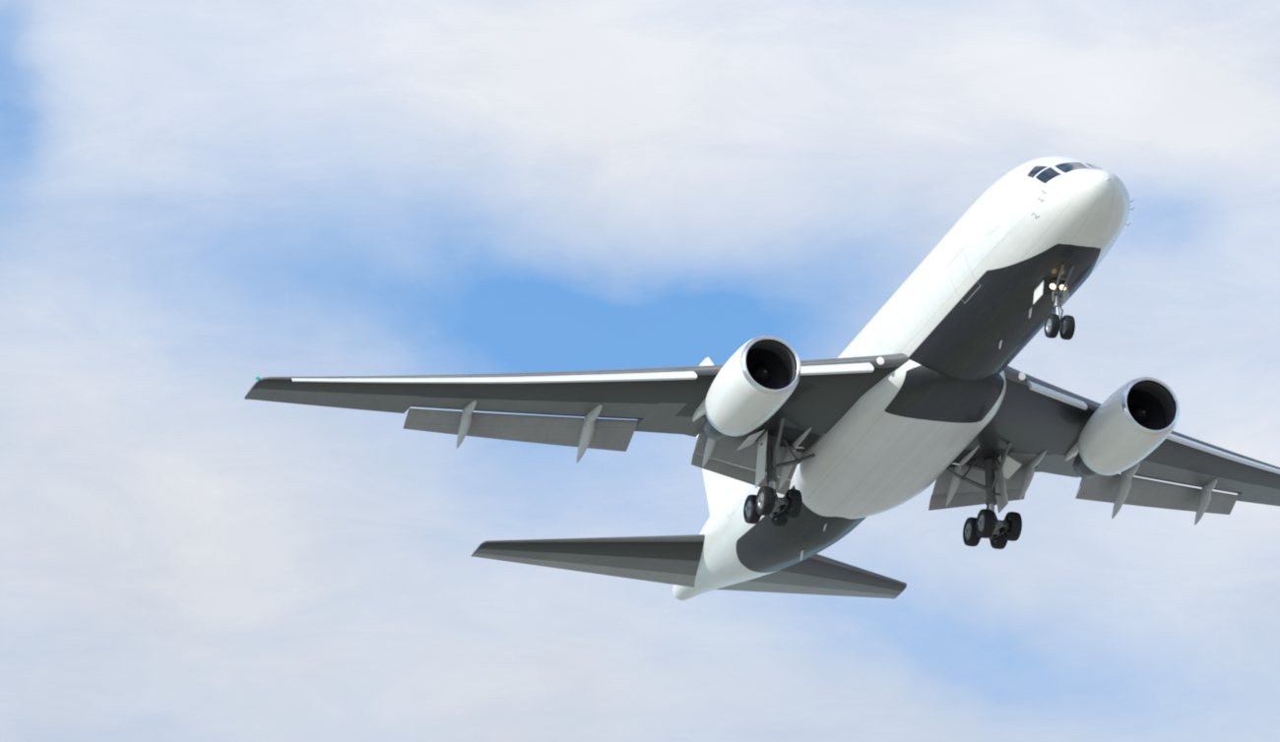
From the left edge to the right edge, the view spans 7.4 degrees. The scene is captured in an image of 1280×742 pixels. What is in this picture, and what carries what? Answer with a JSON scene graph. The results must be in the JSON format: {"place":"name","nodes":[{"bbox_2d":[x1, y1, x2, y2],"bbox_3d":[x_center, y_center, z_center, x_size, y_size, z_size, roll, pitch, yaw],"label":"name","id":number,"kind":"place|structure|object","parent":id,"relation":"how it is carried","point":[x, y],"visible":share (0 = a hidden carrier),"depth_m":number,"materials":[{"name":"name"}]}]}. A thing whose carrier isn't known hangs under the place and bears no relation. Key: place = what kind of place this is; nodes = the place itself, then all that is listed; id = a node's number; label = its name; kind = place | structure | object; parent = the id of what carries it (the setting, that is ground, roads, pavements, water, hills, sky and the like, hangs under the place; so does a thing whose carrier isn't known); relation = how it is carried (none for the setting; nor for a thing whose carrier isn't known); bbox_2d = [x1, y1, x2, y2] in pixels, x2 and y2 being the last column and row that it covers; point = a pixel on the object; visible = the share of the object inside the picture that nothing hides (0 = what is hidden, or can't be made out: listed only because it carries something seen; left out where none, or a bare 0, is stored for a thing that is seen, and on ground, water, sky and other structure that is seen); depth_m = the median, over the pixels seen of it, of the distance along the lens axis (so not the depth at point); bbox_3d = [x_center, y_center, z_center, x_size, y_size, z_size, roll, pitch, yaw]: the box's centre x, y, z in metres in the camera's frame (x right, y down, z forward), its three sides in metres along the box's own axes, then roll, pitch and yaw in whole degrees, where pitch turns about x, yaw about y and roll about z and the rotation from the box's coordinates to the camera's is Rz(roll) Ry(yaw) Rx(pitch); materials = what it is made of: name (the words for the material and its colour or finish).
{"place":"outdoors","nodes":[
{"label":"outdoors","id":0,"kind":"place"},
{"bbox_2d":[0,0,1279,741],"label":"sky","id":1,"kind":"structure","parent":0,"point":[200,200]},
{"bbox_2d":[672,155,1130,600],"bbox_3d":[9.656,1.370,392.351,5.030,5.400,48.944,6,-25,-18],"label":"fuselage","id":2,"kind":"object","parent":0,"point":[927,316],"visible":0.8,"depth_m":379.26,"materials":[{"name":"paint"}]},
{"bbox_2d":[244,353,909,458],"bbox_3d":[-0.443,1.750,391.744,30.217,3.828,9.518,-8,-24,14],"label":"wing","id":3,"kind":"structure","parent":2,"relation":"attached to","point":[821,405],"depth_m":389.33,"materials":[{"name":"grey metal"}]},
{"bbox_2d":[456,400,477,448],"bbox_3d":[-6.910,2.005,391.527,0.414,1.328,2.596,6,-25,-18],"label":"flap track fairing","id":4,"kind":"object","parent":3,"relation":"attached to","point":[466,419],"visible":1,"depth_m":391.36,"materials":[{"name":"paint"}]},
{"bbox_2d":[291,371,697,383],"bbox_3d":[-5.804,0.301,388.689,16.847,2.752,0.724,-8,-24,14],"label":"leading edge slat","id":5,"kind":"object","parent":3,"relation":"attached to","point":[680,375],"visible":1,"depth_m":387.91,"materials":[{"name":"paint"}]},
{"bbox_2d":[402,408,637,451],"bbox_3d":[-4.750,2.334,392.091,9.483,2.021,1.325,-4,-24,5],"label":"flap","id":6,"kind":"object","parent":3,"relation":"attached to","point":[613,434],"visible":1,"depth_m":391.92,"materials":[{"name":"grey metal"}]},
{"bbox_2d":[576,404,602,463],"bbox_3d":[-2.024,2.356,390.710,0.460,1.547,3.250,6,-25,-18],"label":"flap track fairing","id":7,"kind":"object","parent":3,"relation":"attached to","point":[588,428],"visible":1,"depth_m":390.60,"materials":[{"name":"paint"}]},
{"bbox_2d":[255,357,1025,381],"bbox_3d":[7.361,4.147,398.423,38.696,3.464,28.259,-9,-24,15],"label":"lights","id":8,"kind":"object","parent":3,"relation":"attached to","point":[880,361],"visible":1,"depth_m":385.98,"materials":[{"name":"glowing light lens"},{"name":"glass"}]},
{"bbox_2d":[692,399,705,421],"bbox_3d":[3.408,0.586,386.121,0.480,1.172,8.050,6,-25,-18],"label":"pylon","id":9,"kind":"object","parent":3,"relation":"attached to","point":[699,413],"visible":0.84,"depth_m":388.61,"materials":[{"name":"white metal"}]},
{"bbox_2d":[703,335,800,440],"bbox_3d":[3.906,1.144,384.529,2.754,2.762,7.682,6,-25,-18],"label":"nacelle","id":10,"kind":"object","parent":9,"relation":"attached to","point":[754,384],"visible":1,"depth_m":382.33,"materials":[{"name":"white paint"}]},
{"bbox_2d":[702,437,716,467],"bbox_3d":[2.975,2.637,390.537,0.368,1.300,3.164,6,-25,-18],"label":"flap track fairing","id":11,"kind":"object","parent":3,"relation":"attached to","point":[710,446],"visible":0.32,"depth_m":390.88,"materials":[{"name":"paint"}]},
{"bbox_2d":[694,431,801,480],"bbox_3d":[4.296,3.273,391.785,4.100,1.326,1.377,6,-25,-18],"label":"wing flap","id":12,"kind":"object","parent":3,"relation":"attached to","point":[726,449],"visible":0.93,"depth_m":391.80,"materials":[{"name":"grey metal"}]},
{"bbox_2d":[691,453,790,495],"bbox_3d":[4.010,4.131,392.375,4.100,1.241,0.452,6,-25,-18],"label":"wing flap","id":13,"kind":"object","parent":12,"relation":"attached to","point":[738,473],"visible":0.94,"depth_m":392.28,"materials":[{"name":"grey metal"}]},
{"bbox_2d":[736,418,815,526],"bbox_3d":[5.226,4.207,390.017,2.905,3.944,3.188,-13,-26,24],"label":"gear","id":14,"kind":"object","parent":3,"relation":"in","point":[768,501],"visible":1,"depth_m":389.75,"materials":[{"name":"black rubber"}]},
{"bbox_2d":[755,422,821,452],"bbox_3d":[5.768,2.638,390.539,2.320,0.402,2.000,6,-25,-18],"label":"landing gear bay","id":15,"kind":"object","parent":3,"relation":"attached to","point":[790,436],"visible":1,"depth_m":390.26,"materials":[{"name":"grey metal"}]},
{"bbox_2d":[778,428,811,490],"bbox_3d":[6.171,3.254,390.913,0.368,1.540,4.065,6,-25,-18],"label":"flap track fairing","id":16,"kind":"object","parent":3,"relation":"attached to","point":[789,457],"visible":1,"depth_m":391.28,"materials":[{"name":"paint"}]},
{"bbox_2d":[800,362,873,376],"bbox_3d":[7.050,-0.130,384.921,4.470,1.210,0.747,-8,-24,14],"label":"slat","id":17,"kind":"object","parent":3,"relation":"attached to","point":[838,368],"visible":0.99,"depth_m":384.39,"materials":[{"name":"paint"}]},
{"bbox_2d":[470,534,704,587],"bbox_3d":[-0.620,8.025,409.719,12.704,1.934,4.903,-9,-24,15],"label":"horizontal stabilizer","id":18,"kind":"object","parent":2,"relation":"attached to","point":[671,559],"visible":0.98,"depth_m":408.94},
{"bbox_2d":[696,357,743,515],"bbox_3d":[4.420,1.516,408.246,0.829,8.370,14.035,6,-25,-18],"label":"fin","id":19,"kind":"object","parent":2,"relation":"attached to","point":[717,485],"visible":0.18,"depth_m":410.88,"materials":[{"name":"white metal"}]},
{"bbox_2d":[716,554,906,599],"bbox_3d":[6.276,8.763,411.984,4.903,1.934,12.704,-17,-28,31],"label":"horizontal stabilizer","id":20,"kind":"object","parent":2,"relation":"attached to","point":[818,574],"visible":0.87,"depth_m":412.24},
{"bbox_2d":[726,189,1000,518],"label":"door seams","id":21,"kind":"object","parent":2,"relation":"attached to","point":[953,286],"depth_m":378.06,"materials":[{"name":"grey"}]},
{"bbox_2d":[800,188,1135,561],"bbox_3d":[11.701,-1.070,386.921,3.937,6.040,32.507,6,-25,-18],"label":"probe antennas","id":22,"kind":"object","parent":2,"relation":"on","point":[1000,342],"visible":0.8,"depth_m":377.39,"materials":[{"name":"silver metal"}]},
{"bbox_2d":[1032,273,1067,294],"bbox_3d":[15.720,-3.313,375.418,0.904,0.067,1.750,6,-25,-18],"label":"nose wheel well","id":23,"kind":"object","parent":2,"relation":"attached to","point":[1049,279],"visible":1,"depth_m":375.21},
{"bbox_2d":[1032,264,1075,339],"bbox_3d":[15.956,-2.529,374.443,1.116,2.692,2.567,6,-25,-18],"label":"nose landing gear","id":24,"kind":"object","parent":2,"relation":"attached to","point":[1057,322],"visible":1,"depth_m":374.27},
{"bbox_2d":[1026,162,1103,183],"bbox_3d":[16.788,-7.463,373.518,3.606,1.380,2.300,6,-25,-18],"label":"cockpit windows","id":25,"kind":"structure","parent":2,"relation":"in","point":[1047,175],"depth_m":373.11,"materials":[{"name":"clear glass"}]},
{"bbox_2d":[963,365,1279,506],"bbox_3d":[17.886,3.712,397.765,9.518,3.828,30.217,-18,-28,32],"label":"wing","id":26,"kind":"structure","parent":2,"relation":"attached to","point":[1028,423],"depth_m":393.70,"materials":[{"name":"grey metal"}]},
{"bbox_2d":[793,353,1006,518],"bbox_3d":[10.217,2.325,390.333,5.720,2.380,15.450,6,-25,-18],"label":"wing-body fairing","id":27,"kind":"object","parent":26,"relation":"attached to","point":[905,432],"visible":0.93,"depth_m":388.74,"materials":[{"name":"paint"}]},
{"bbox_2d":[945,445,979,507],"bbox_3d":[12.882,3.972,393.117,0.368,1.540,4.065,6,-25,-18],"label":"flap track fairing","id":28,"kind":"object","parent":26,"relation":"attached to","point":[954,482],"visible":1,"depth_m":393.52,"materials":[{"name":"paint"}]},
{"bbox_2d":[932,466,1025,495],"bbox_3d":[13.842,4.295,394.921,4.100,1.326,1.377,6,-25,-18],"label":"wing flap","id":29,"kind":"object","parent":26,"relation":"attached to","point":[943,480],"visible":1,"depth_m":394.82,"materials":[{"name":"grey metal"}]},
{"bbox_2d":[928,488,1024,511],"bbox_3d":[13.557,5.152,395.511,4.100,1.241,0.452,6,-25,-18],"label":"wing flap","id":30,"kind":"object","parent":29,"relation":"attached to","point":[938,501],"visible":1,"depth_m":395.26,"materials":[{"name":"grey metal"}]},
{"bbox_2d":[947,448,1014,467],"bbox_3d":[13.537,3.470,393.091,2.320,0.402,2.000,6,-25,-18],"label":"landing gear bay","id":31,"kind":"object","parent":26,"relation":"on","point":[981,456],"visible":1,"depth_m":392.86,"materials":[{"name":"grey metal"}]},
{"bbox_2d":[945,443,1022,549],"bbox_3d":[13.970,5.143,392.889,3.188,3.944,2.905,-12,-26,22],"label":"gear","id":32,"kind":"object","parent":26,"relation":"in","point":[992,528],"visible":1,"depth_m":392.71,"materials":[{"name":"black rubber"}]},
{"bbox_2d":[1019,450,1046,500],"bbox_3d":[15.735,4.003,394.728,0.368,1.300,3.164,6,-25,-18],"label":"flap track fairing","id":33,"kind":"object","parent":26,"relation":"on","point":[1029,473],"visible":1,"depth_m":394.87,"materials":[{"name":"paint"}]},
{"bbox_2d":[1026,380,1087,410],"bbox_3d":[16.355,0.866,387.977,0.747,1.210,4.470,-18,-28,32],"label":"slat","id":34,"kind":"object","parent":26,"relation":"attached to","point":[1054,394],"visible":1,"depth_m":387.46,"materials":[{"name":"paint"}]},
{"bbox_2d":[1065,442,1078,461],"bbox_3d":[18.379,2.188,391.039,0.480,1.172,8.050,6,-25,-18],"label":"pylon","id":35,"kind":"object","parent":26,"relation":"attached to","point":[1072,452],"visible":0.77,"depth_m":393.63,"materials":[{"name":"white metal"}]},
{"bbox_2d":[1073,377,1179,479],"bbox_3d":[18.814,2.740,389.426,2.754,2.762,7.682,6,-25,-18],"label":"nacelle","id":36,"kind":"object","parent":35,"relation":"attached to","point":[1130,423],"visible":1,"depth_m":387.27,"materials":[{"name":"white paint"}]},
{"bbox_2d":[1111,461,1141,519],"bbox_3d":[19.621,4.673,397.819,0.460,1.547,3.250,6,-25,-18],"label":"flap track fairing","id":37,"kind":"object","parent":26,"relation":"attached to","point":[1124,485],"visible":0.76,"depth_m":397.74,"materials":[{"name":"paint"}]},
{"bbox_2d":[1075,473,1237,514],"bbox_3d":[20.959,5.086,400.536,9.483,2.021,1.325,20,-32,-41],"label":"flap","id":38,"kind":"object","parent":26,"relation":"attached to","point":[1143,492],"visible":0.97,"depth_m":400.25,"materials":[{"name":"grey metal"}]},
{"bbox_2d":[1194,478,1217,525],"bbox_3d":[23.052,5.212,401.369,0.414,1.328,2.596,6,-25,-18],"label":"flap track fairing","id":39,"kind":"object","parent":26,"relation":"attached to","point":[1205,497],"visible":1,"depth_m":401.22,"materials":[{"name":"paint"}]},
{"bbox_2d":[1165,433,1279,474],"bbox_3d":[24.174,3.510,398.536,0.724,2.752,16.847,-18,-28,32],"label":"leading edge slat","id":40,"kind":"object","parent":26,"relation":"attached to","point":[1190,443],"visible":0.73,"depth_m":396.83,"materials":[{"name":"paint"}]}
]}

